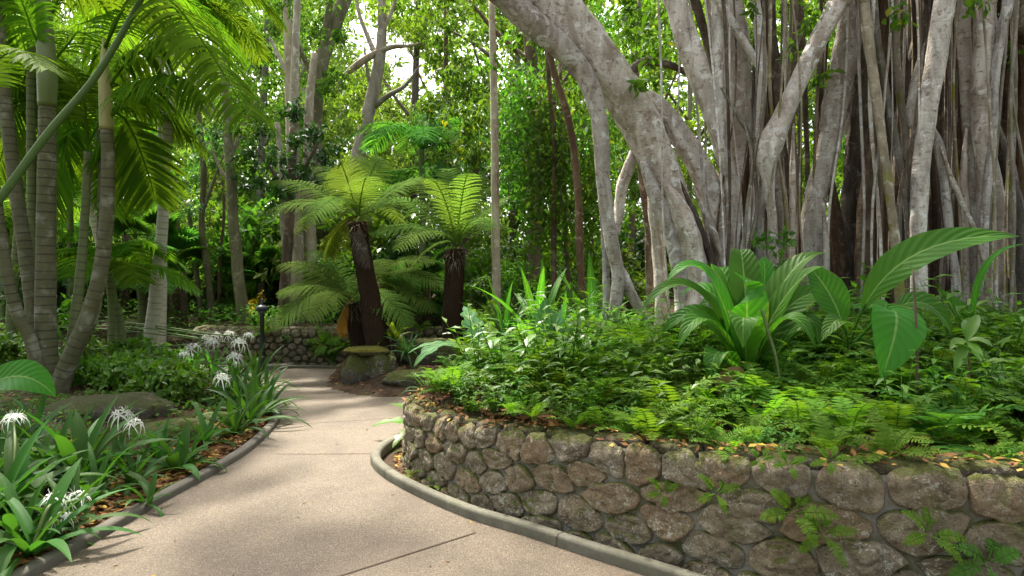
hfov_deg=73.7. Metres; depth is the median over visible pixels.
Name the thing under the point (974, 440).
fern
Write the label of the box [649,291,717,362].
seedling
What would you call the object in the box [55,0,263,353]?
slender palm
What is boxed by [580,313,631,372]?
seedling
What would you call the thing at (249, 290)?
shrub
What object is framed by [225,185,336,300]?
undergrowth bush
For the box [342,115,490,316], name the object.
feather palm
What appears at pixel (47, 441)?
spider lily
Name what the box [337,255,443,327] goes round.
tree fern
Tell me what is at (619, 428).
fern
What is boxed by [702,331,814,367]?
fern
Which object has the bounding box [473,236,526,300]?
undergrowth bush
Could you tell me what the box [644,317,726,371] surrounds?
fern
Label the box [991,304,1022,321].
seedling
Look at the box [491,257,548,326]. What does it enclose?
shrub
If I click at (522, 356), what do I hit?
fern
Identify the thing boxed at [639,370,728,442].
fern
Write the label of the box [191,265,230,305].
shrub
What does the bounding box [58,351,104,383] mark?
shrub
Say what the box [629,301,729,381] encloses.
seedling
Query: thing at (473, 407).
seedling
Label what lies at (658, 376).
seedling
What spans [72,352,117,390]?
shrub
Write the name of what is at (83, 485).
spider lily
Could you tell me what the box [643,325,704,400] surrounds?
seedling
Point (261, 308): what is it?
path lamp
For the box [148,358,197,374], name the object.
shrub
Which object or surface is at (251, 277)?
undergrowth bush
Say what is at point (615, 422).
fern
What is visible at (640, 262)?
undergrowth bush
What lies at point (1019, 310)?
seedling
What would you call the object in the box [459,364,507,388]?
fern
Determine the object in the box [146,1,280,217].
forest tree
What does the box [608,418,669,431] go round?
fern
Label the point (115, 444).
spider lily
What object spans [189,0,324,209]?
forest tree
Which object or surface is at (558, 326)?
seedling
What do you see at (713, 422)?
fern
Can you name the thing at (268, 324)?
fern
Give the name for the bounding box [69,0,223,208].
forest tree
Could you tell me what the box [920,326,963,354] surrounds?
seedling
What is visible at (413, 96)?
forest tree
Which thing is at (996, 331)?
shrub
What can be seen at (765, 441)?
seedling
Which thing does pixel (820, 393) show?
fern
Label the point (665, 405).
seedling
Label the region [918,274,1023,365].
seedling
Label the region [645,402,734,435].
fern
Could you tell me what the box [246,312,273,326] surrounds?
shrub
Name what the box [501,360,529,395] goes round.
seedling
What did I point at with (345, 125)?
forest tree
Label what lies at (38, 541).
spider lily
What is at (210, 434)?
spider lily
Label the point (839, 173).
forest tree
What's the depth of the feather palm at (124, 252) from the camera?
9.53 m
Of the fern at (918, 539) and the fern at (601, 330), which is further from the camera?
the fern at (601, 330)
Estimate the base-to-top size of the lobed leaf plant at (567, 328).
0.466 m
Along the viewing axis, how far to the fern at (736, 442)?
3.57 m
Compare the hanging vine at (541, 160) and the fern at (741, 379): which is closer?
the fern at (741, 379)
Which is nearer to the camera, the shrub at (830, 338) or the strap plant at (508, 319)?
the shrub at (830, 338)
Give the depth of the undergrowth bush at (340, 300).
13.23 m
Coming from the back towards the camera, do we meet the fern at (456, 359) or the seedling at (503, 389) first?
the fern at (456, 359)
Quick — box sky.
[60,0,840,248]
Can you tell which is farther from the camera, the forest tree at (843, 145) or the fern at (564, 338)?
the forest tree at (843, 145)
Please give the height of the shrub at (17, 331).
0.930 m
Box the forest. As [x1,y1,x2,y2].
[1,0,890,282]
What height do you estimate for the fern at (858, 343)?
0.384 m
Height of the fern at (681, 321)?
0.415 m
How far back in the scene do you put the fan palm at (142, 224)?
12.95 m
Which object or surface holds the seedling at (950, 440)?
on the ground at (368, 387)
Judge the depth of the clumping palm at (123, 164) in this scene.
7.61 m
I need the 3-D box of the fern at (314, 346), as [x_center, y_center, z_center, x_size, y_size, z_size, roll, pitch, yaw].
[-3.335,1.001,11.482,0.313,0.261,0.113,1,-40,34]
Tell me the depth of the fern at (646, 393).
4.19 m
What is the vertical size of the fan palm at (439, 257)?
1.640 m
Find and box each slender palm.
[0,107,153,339]
[0,116,181,244]
[11,76,210,352]
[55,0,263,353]
[57,0,290,357]
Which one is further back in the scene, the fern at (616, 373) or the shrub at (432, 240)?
the shrub at (432, 240)
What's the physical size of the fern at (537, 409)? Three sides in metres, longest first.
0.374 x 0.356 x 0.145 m
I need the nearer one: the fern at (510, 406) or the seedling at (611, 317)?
the fern at (510, 406)
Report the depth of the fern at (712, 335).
5.53 m
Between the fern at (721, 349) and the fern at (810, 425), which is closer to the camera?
the fern at (810, 425)
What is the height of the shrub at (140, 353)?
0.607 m
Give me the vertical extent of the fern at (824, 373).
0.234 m
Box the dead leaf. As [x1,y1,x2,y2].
[715,366,743,393]
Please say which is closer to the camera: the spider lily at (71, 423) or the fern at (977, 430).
the fern at (977, 430)
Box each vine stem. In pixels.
[545,51,556,310]
[546,51,585,300]
[558,63,573,320]
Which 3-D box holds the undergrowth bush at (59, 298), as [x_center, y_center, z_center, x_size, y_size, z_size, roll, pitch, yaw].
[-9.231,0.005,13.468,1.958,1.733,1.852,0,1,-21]
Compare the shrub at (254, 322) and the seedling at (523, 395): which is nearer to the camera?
the seedling at (523, 395)
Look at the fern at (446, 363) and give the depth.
5.70 m
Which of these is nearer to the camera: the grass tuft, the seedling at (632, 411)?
the seedling at (632, 411)
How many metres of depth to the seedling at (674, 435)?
3.72 m
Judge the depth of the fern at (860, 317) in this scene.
6.34 m
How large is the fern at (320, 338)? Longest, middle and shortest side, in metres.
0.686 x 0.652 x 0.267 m
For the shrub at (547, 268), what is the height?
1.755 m
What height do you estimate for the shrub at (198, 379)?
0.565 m
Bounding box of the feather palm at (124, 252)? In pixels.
[13,240,200,355]
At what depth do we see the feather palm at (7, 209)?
13.93 m
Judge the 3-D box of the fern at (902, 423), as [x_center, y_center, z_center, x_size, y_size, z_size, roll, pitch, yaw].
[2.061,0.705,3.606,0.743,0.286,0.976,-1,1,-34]
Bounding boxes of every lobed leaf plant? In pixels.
[372,403,404,447]
[409,306,527,367]
[448,321,498,351]
[457,354,472,369]
[484,299,563,364]
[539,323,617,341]
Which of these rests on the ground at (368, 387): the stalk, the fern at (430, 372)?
the fern at (430, 372)
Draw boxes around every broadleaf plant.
[0,359,55,396]
[808,227,1023,377]
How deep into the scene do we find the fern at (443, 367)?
5.91 m
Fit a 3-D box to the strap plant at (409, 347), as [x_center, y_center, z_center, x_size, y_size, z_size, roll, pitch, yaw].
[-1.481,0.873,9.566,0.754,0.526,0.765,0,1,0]
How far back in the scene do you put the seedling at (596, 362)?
4.76 m
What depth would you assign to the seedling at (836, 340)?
5.35 m
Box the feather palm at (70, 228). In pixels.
[0,160,156,319]
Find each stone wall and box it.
[191,325,467,364]
[400,393,1023,575]
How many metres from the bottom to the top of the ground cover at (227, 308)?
1.504 m
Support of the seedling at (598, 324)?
on the ground at (368, 387)
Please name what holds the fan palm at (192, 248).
on the ground at (368, 387)
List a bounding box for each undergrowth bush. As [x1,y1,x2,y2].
[0,233,106,317]
[0,247,103,312]
[3,195,78,288]
[57,201,134,304]
[84,229,148,304]
[84,232,152,307]
[121,209,190,301]
[148,213,227,301]
[152,182,275,312]
[181,179,266,299]
[186,190,330,320]
[187,239,251,306]
[216,184,352,295]
[221,258,279,303]
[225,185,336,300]
[238,195,384,276]
[250,231,354,308]
[253,189,404,299]
[293,252,358,321]
[304,240,386,321]
[329,211,438,274]
[332,206,419,246]
[371,187,442,244]
[374,216,436,295]
[386,222,441,306]
[402,252,442,302]
[433,247,504,320]
[437,238,524,304]
[441,233,503,262]
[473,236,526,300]
[490,236,546,307]
[504,219,601,297]
[510,253,564,305]
[569,225,600,284]
[592,215,644,290]
[602,222,670,292]
[620,220,666,276]
[628,249,672,291]
[635,225,668,294]
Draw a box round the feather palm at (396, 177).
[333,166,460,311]
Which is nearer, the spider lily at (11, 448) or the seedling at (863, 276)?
the spider lily at (11, 448)
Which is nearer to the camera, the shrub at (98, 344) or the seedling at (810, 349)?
the seedling at (810, 349)
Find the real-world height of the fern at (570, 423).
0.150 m
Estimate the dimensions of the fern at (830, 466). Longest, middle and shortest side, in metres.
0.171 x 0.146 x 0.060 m
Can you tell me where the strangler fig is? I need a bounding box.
[489,0,1023,328]
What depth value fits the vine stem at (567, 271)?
10.56 m
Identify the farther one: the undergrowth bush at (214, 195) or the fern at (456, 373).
the undergrowth bush at (214, 195)
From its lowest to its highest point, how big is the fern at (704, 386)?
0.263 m
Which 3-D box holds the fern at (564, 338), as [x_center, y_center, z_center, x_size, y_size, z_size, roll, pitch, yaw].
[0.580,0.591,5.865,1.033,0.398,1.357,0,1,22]
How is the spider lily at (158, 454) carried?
on the ground at (368, 387)
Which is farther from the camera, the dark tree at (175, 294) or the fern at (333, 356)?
the dark tree at (175, 294)
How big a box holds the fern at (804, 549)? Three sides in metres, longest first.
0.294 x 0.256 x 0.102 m
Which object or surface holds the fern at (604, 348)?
on the ground at (368, 387)
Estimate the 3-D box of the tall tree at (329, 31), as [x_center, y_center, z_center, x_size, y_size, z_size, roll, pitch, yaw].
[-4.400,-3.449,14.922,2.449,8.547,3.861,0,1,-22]
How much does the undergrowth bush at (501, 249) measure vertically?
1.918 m
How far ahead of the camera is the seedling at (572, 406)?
4.22 m
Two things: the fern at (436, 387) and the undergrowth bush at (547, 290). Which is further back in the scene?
the undergrowth bush at (547, 290)
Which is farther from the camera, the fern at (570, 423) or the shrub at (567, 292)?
the shrub at (567, 292)
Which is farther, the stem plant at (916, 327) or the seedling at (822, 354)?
the seedling at (822, 354)
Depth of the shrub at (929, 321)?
5.42 m
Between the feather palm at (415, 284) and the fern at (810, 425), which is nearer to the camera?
the fern at (810, 425)
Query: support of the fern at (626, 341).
on the ground at (368, 387)
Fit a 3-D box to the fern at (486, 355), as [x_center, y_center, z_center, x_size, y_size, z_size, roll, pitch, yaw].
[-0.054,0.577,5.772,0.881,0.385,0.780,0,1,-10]
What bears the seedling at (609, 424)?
on the stone wall at (581, 484)
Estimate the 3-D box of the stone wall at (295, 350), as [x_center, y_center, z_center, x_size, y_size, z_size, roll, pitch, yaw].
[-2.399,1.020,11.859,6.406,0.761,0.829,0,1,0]
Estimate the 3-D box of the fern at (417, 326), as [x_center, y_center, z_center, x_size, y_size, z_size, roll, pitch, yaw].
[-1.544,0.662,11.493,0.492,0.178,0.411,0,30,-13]
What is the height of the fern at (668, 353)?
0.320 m
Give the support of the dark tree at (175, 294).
on the ground at (368, 387)
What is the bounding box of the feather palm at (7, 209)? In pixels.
[0,193,93,317]
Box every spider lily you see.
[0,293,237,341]
[0,395,71,444]
[0,403,56,456]
[0,409,124,508]
[0,412,60,473]
[0,418,70,516]
[0,457,142,575]
[0,469,63,516]
[0,473,101,573]
[2,396,176,490]
[2,408,98,497]
[2,419,62,475]
[2,463,153,545]
[28,402,111,447]
[42,442,155,517]
[53,399,180,469]
[57,303,211,345]
[86,438,192,496]
[93,338,220,349]
[104,349,189,358]
[109,471,175,516]
[123,417,213,465]
[134,422,227,480]
[148,400,247,450]
[152,425,217,472]
[174,335,213,368]
[176,343,243,371]
[184,341,242,377]
[185,362,247,408]
[187,359,280,410]
[195,362,312,434]
[197,386,274,439]
[205,346,264,388]
[211,357,301,410]
[229,341,298,389]
[232,375,307,418]
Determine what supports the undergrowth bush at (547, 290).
on the ground at (368, 387)
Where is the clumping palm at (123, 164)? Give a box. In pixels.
[0,0,285,394]
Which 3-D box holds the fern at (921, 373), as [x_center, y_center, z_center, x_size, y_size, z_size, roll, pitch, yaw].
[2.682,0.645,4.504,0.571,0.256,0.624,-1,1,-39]
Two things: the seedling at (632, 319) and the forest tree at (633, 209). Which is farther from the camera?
the forest tree at (633, 209)
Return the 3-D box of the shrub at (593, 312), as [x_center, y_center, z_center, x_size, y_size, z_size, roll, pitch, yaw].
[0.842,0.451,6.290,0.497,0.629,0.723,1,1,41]
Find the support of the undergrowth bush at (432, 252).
on the ground at (368, 387)
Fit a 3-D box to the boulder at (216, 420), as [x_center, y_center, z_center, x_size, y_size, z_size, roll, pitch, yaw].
[-3.009,1.343,6.923,0.420,0.184,0.306,-1,1,-31]
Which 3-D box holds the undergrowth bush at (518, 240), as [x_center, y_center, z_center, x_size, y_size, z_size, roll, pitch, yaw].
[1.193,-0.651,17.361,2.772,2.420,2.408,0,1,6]
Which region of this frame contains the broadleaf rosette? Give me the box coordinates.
[642,248,828,389]
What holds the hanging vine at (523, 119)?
hanging from the vine stem at (553, 221)
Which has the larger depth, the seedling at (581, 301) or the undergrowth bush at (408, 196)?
the undergrowth bush at (408, 196)
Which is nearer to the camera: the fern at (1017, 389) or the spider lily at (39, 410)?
the fern at (1017, 389)
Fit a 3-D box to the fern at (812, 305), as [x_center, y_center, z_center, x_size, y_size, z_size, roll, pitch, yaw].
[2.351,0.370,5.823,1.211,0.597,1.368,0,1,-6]
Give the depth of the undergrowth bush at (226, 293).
15.21 m
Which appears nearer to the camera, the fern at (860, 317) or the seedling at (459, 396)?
the seedling at (459, 396)
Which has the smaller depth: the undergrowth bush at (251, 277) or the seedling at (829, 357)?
the seedling at (829, 357)
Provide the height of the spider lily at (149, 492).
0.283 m
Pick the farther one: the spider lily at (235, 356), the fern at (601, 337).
the spider lily at (235, 356)
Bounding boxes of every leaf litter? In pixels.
[0,378,272,569]
[88,381,449,575]
[330,335,498,395]
[393,452,470,522]
[402,386,1023,470]
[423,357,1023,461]
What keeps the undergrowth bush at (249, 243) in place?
on the ground at (368, 387)
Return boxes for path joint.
[334,453,385,453]
[338,532,475,575]
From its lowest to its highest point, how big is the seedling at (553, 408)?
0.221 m
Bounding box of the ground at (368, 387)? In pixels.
[0,279,1023,569]
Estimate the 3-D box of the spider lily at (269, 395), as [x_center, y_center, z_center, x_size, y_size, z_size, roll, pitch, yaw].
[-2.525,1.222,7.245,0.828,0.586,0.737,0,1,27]
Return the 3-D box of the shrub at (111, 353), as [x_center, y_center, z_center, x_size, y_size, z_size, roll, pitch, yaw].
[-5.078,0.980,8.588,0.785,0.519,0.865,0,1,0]
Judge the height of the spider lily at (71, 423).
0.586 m
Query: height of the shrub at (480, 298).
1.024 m
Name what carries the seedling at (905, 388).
on the ground at (368, 387)
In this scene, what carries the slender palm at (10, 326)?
on the ground at (368, 387)
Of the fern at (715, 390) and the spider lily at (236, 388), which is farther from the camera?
the spider lily at (236, 388)
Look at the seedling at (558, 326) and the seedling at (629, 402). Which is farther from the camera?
the seedling at (558, 326)
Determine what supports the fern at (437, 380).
on the ground at (368, 387)
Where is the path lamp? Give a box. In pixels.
[255,299,268,370]
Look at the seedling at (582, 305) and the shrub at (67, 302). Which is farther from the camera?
the shrub at (67, 302)
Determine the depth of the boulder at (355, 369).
9.30 m
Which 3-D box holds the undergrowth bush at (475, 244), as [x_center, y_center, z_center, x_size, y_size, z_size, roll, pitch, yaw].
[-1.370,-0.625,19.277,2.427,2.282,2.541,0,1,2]
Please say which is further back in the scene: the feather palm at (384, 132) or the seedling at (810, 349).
the feather palm at (384, 132)
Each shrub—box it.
[0,322,21,338]
[0,330,26,364]
[57,292,101,343]
[58,332,106,355]
[58,344,105,364]
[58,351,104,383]
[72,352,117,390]
[83,344,137,377]
[84,353,157,394]
[102,334,171,358]
[114,346,180,387]
[116,357,199,400]
[144,346,194,366]
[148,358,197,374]
[152,354,220,402]
[188,276,204,310]
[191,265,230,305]
[227,265,278,316]
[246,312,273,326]
[248,290,265,316]
[259,270,278,308]
[265,307,297,324]
[322,314,341,323]
[371,235,418,309]
[390,219,451,294]
[461,300,497,327]
[463,274,501,317]
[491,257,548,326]
[531,227,598,308]
[562,280,599,315]
[564,303,631,333]
[597,295,667,339]
[610,243,654,316]
[635,307,703,346]
[795,322,862,362]
[918,306,978,352]
[953,313,1023,361]
[982,316,1006,345]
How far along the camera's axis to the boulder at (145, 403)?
6.65 m
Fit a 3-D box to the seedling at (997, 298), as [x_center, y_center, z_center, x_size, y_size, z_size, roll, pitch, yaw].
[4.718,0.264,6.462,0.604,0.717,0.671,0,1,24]
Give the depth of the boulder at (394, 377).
8.89 m
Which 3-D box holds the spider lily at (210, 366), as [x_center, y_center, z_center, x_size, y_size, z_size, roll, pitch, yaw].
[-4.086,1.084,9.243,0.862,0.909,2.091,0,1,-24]
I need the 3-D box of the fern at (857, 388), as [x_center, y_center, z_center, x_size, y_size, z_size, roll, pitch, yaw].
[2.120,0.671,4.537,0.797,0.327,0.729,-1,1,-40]
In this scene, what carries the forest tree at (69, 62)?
on the ground at (368, 387)
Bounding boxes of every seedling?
[280,333,289,343]
[318,345,334,358]
[437,377,450,392]
[438,355,450,367]
[442,303,507,375]
[445,371,471,407]
[448,368,482,412]
[460,389,472,412]
[466,353,531,418]
[469,391,480,412]
[473,306,540,387]
[481,374,499,398]
[483,379,511,411]
[501,294,525,319]
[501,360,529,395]
[504,297,584,395]
[505,323,535,355]
[509,367,540,412]
[517,277,604,327]
[521,285,616,385]
[522,366,551,404]
[524,291,617,347]
[525,330,573,362]
[528,353,604,426]
[536,298,594,341]
[544,387,568,419]
[553,357,615,420]
[556,311,653,388]
[568,296,602,317]
[569,326,608,357]
[572,275,610,311]
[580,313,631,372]
[586,298,652,336]
[599,332,683,398]
[603,381,648,413]
[605,332,652,376]
[606,414,616,430]
[612,400,637,425]
[616,295,681,333]
[616,375,646,410]
[618,418,639,432]
[627,340,678,388]
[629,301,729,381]
[637,344,689,398]
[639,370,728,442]
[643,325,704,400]
[643,382,691,427]
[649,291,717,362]
[656,329,689,383]
[667,423,682,439]
[677,334,738,391]
[715,369,753,430]
[747,419,778,444]
[769,426,800,453]
[771,321,869,393]
[788,331,834,367]
[796,313,854,360]
[798,348,818,375]
[803,266,871,317]
[820,347,843,361]
[822,263,889,318]
[826,320,872,367]
[831,360,862,389]
[841,277,920,325]
[848,291,939,341]
[863,349,949,436]
[871,331,934,359]
[903,375,930,403]
[905,325,952,384]
[906,278,1023,357]
[906,347,1002,413]
[917,279,972,313]
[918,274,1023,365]
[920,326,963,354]
[925,324,979,364]
[932,417,961,450]
[935,318,964,355]
[936,342,1023,435]
[946,285,1002,326]
[951,307,1003,336]
[962,336,1023,432]
[963,350,1014,403]
[972,352,1023,419]
[978,278,1023,321]
[987,292,1023,330]
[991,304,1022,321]
[999,439,1023,459]
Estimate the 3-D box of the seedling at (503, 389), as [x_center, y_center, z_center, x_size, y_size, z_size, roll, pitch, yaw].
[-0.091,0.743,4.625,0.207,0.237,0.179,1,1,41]
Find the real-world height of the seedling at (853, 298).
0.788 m
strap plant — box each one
[377,313,411,345]
[383,332,431,368]
[460,274,557,344]
[473,256,598,337]
[514,253,634,328]
[516,280,601,329]
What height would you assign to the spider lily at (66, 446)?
0.716 m
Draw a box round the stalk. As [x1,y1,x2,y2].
[0,0,317,205]
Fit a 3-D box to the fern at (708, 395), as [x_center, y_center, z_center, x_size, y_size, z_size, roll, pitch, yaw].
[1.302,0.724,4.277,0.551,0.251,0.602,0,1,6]
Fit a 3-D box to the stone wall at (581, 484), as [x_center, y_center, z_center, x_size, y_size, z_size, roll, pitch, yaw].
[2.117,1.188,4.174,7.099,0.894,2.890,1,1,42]
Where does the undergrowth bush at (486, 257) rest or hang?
on the ground at (368, 387)
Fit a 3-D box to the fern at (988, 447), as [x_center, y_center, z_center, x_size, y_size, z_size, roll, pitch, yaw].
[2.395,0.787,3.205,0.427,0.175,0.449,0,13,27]
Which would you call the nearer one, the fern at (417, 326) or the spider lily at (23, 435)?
the spider lily at (23, 435)
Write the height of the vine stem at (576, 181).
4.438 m
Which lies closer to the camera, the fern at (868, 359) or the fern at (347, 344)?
the fern at (868, 359)
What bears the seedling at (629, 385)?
on the ground at (368, 387)
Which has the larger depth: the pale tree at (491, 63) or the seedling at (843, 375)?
the pale tree at (491, 63)
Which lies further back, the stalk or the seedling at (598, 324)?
the stalk
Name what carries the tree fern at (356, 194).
on the ground at (368, 387)
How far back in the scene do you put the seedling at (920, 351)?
5.02 m
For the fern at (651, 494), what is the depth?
3.52 m
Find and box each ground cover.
[0,358,236,481]
[19,281,672,347]
[422,364,1023,454]
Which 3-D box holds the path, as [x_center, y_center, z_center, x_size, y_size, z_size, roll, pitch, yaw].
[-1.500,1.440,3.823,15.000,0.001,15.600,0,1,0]
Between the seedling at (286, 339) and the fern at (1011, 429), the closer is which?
the fern at (1011, 429)
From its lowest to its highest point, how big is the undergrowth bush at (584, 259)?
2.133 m
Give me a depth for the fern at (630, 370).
4.76 m
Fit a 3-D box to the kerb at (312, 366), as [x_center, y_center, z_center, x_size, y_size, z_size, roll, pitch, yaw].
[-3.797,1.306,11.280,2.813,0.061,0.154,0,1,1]
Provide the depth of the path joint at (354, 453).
5.80 m
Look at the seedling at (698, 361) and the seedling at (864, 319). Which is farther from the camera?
the seedling at (864, 319)
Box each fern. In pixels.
[244,313,283,340]
[263,154,427,356]
[270,250,415,346]
[307,324,344,357]
[307,342,317,354]
[319,351,340,363]
[324,338,349,353]
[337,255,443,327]
[337,335,349,348]
[370,168,516,340]
[403,470,420,477]
[406,320,433,336]
[408,361,487,393]
[413,366,460,383]
[421,372,452,392]
[426,477,438,489]
[427,369,463,389]
[432,347,462,357]
[433,356,463,366]
[437,360,463,372]
[438,359,482,378]
[447,327,474,346]
[459,331,550,378]
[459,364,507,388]
[462,341,570,395]
[462,352,480,370]
[476,392,516,408]
[479,332,571,356]
[482,323,563,344]
[483,364,520,383]
[488,351,534,381]
[494,394,536,416]
[495,353,610,398]
[499,346,536,379]
[501,392,559,420]
[502,328,626,366]
[504,386,544,401]
[506,354,618,389]
[522,329,623,361]
[522,345,673,393]
[529,318,689,354]
[530,366,685,410]
[538,368,614,404]
[540,337,618,370]
[543,332,630,370]
[546,407,603,428]
[557,331,684,360]
[557,343,715,397]
[567,401,623,428]
[572,335,701,371]
[581,406,657,431]
[582,358,649,393]
[583,320,650,333]
[589,353,745,386]
[602,378,708,422]
[603,320,775,379]
[605,401,703,439]
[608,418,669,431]
[609,421,654,439]
[619,339,703,381]
[622,374,743,421]
[643,375,754,418]
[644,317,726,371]
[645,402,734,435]
[647,478,679,507]
[649,318,714,338]
[670,333,824,358]
[678,385,761,420]
[680,367,802,413]
[686,416,732,434]
[689,350,789,376]
[690,379,750,397]
[691,418,760,460]
[696,433,765,446]
[697,474,740,513]
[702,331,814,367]
[707,297,866,349]
[708,401,805,440]
[713,383,820,428]
[715,361,845,410]
[727,440,758,452]
[737,395,844,433]
[744,364,861,405]
[748,377,881,414]
[750,448,773,471]
[752,345,827,383]
[760,488,839,546]
[773,450,807,478]
[774,412,860,445]
[777,356,887,391]
[780,409,885,450]
[783,363,902,407]
[784,332,855,367]
[784,368,850,388]
[787,324,865,358]
[793,396,916,439]
[798,514,856,568]
[810,445,850,473]
[811,310,872,356]
[813,387,1009,445]
[815,346,972,378]
[816,353,873,380]
[820,314,933,333]
[821,321,958,347]
[827,338,870,358]
[832,362,886,392]
[835,328,956,364]
[837,326,872,357]
[838,411,944,464]
[839,350,980,405]
[840,352,952,390]
[843,348,952,374]
[848,308,957,324]
[848,311,869,324]
[868,317,1007,354]
[868,388,1022,451]
[870,338,1023,385]
[883,362,978,397]
[890,373,1023,416]
[901,506,967,563]
[912,300,1008,326]
[912,352,1019,386]
[920,350,942,363]
[927,392,1023,443]
[928,330,1021,367]
[933,308,1008,324]
[938,368,1023,429]
[944,363,1022,398]
[945,368,1022,405]
[948,349,1023,376]
[948,432,1019,453]
[948,538,1020,575]
[949,442,1023,459]
[957,358,1023,417]
[966,407,1023,446]
[970,422,1023,465]
[977,309,1020,326]
[982,370,1023,403]
[989,313,1023,341]
[992,397,1023,431]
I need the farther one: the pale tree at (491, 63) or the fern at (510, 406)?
the pale tree at (491, 63)
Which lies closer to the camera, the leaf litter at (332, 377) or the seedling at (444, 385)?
the seedling at (444, 385)
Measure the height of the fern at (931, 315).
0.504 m
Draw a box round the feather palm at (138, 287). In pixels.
[69,257,201,342]
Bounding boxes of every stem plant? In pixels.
[901,264,918,402]
[949,315,992,394]
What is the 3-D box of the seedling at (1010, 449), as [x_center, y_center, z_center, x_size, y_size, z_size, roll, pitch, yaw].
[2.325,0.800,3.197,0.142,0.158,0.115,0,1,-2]
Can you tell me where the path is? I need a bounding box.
[37,368,645,575]
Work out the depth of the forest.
29.63 m
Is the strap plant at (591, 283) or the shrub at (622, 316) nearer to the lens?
the shrub at (622, 316)
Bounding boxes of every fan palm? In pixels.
[73,184,154,314]
[88,205,211,319]
[150,222,243,324]
[221,244,281,314]
[377,246,473,326]
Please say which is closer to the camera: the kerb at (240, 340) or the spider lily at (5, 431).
the spider lily at (5, 431)
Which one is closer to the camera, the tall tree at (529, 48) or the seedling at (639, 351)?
the seedling at (639, 351)
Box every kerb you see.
[0,294,255,351]
[11,385,280,575]
[200,365,339,367]
[240,362,294,369]
[370,433,705,575]
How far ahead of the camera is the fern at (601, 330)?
6.27 m
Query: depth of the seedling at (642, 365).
4.68 m
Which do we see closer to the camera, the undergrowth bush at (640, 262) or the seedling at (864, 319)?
the seedling at (864, 319)
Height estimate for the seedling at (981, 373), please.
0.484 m
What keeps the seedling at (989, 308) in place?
on the ground at (368, 387)
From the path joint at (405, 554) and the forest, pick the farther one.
the forest
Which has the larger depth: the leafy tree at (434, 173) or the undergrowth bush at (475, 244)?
the undergrowth bush at (475, 244)
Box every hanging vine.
[487,54,546,222]
[498,57,568,285]
[503,73,593,282]
[535,86,596,278]
[549,112,619,281]
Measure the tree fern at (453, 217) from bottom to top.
3.127 m
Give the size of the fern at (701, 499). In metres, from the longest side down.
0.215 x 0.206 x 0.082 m
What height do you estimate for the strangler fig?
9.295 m
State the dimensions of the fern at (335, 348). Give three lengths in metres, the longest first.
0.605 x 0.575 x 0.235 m
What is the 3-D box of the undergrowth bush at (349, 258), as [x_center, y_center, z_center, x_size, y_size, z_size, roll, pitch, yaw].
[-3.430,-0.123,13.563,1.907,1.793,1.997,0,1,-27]
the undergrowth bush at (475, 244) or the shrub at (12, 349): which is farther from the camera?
the undergrowth bush at (475, 244)
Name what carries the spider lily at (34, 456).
on the ground at (368, 387)
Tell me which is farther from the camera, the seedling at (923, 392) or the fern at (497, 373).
the fern at (497, 373)
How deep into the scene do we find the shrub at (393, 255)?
14.50 m
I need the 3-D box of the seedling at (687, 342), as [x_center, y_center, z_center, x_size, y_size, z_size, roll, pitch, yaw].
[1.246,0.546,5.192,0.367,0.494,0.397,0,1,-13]
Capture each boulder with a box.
[43,392,174,422]
[125,418,217,441]
[196,411,234,424]
[340,354,368,383]
[341,346,389,355]
[366,352,397,377]
[381,369,429,386]
[394,338,459,364]
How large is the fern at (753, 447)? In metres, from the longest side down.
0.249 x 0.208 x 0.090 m
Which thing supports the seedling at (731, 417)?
on the ground at (368, 387)
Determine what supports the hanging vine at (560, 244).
hanging from the vine stem at (567, 271)
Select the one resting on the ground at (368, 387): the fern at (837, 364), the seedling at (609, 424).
the fern at (837, 364)
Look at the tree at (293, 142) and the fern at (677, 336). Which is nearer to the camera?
the fern at (677, 336)
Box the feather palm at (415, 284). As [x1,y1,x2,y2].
[375,269,464,326]
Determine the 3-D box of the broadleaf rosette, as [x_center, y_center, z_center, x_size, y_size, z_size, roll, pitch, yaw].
[1.684,0.204,5.029,1.526,1.017,1.151,0,1,0]
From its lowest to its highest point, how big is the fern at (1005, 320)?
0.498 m
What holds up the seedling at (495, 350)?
on the ground at (368, 387)
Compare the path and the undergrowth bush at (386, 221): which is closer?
the path
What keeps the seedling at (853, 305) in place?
on the ground at (368, 387)
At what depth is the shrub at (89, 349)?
8.96 m
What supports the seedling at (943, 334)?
on the ground at (368, 387)
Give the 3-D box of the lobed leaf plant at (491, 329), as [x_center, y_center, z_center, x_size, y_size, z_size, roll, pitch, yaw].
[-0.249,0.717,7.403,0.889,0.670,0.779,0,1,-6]
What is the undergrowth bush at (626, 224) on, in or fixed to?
on the ground at (368, 387)
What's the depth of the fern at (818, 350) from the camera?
5.31 m
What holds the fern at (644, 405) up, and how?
on the ground at (368, 387)
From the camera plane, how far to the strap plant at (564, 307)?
7.65 m
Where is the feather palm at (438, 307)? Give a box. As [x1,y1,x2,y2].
[327,278,442,321]
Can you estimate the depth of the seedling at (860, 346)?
5.36 m
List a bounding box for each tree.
[15,14,90,199]
[22,0,143,212]
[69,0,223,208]
[134,137,223,315]
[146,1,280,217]
[170,30,244,324]
[180,185,221,317]
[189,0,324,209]
[193,37,277,322]
[205,164,248,321]
[228,97,347,324]
[236,0,320,164]
[243,0,383,220]
[251,0,356,316]
[265,0,347,323]
[269,0,411,218]
[329,0,452,211]
[336,0,482,248]
[381,0,517,274]
[403,0,600,283]
[406,97,544,301]
[431,0,570,296]
[470,1,521,332]
[488,0,628,290]
[556,0,690,292]
[615,0,749,294]
[703,0,825,203]
[776,0,844,216]
[814,8,890,161]
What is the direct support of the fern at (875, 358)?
on the ground at (368, 387)

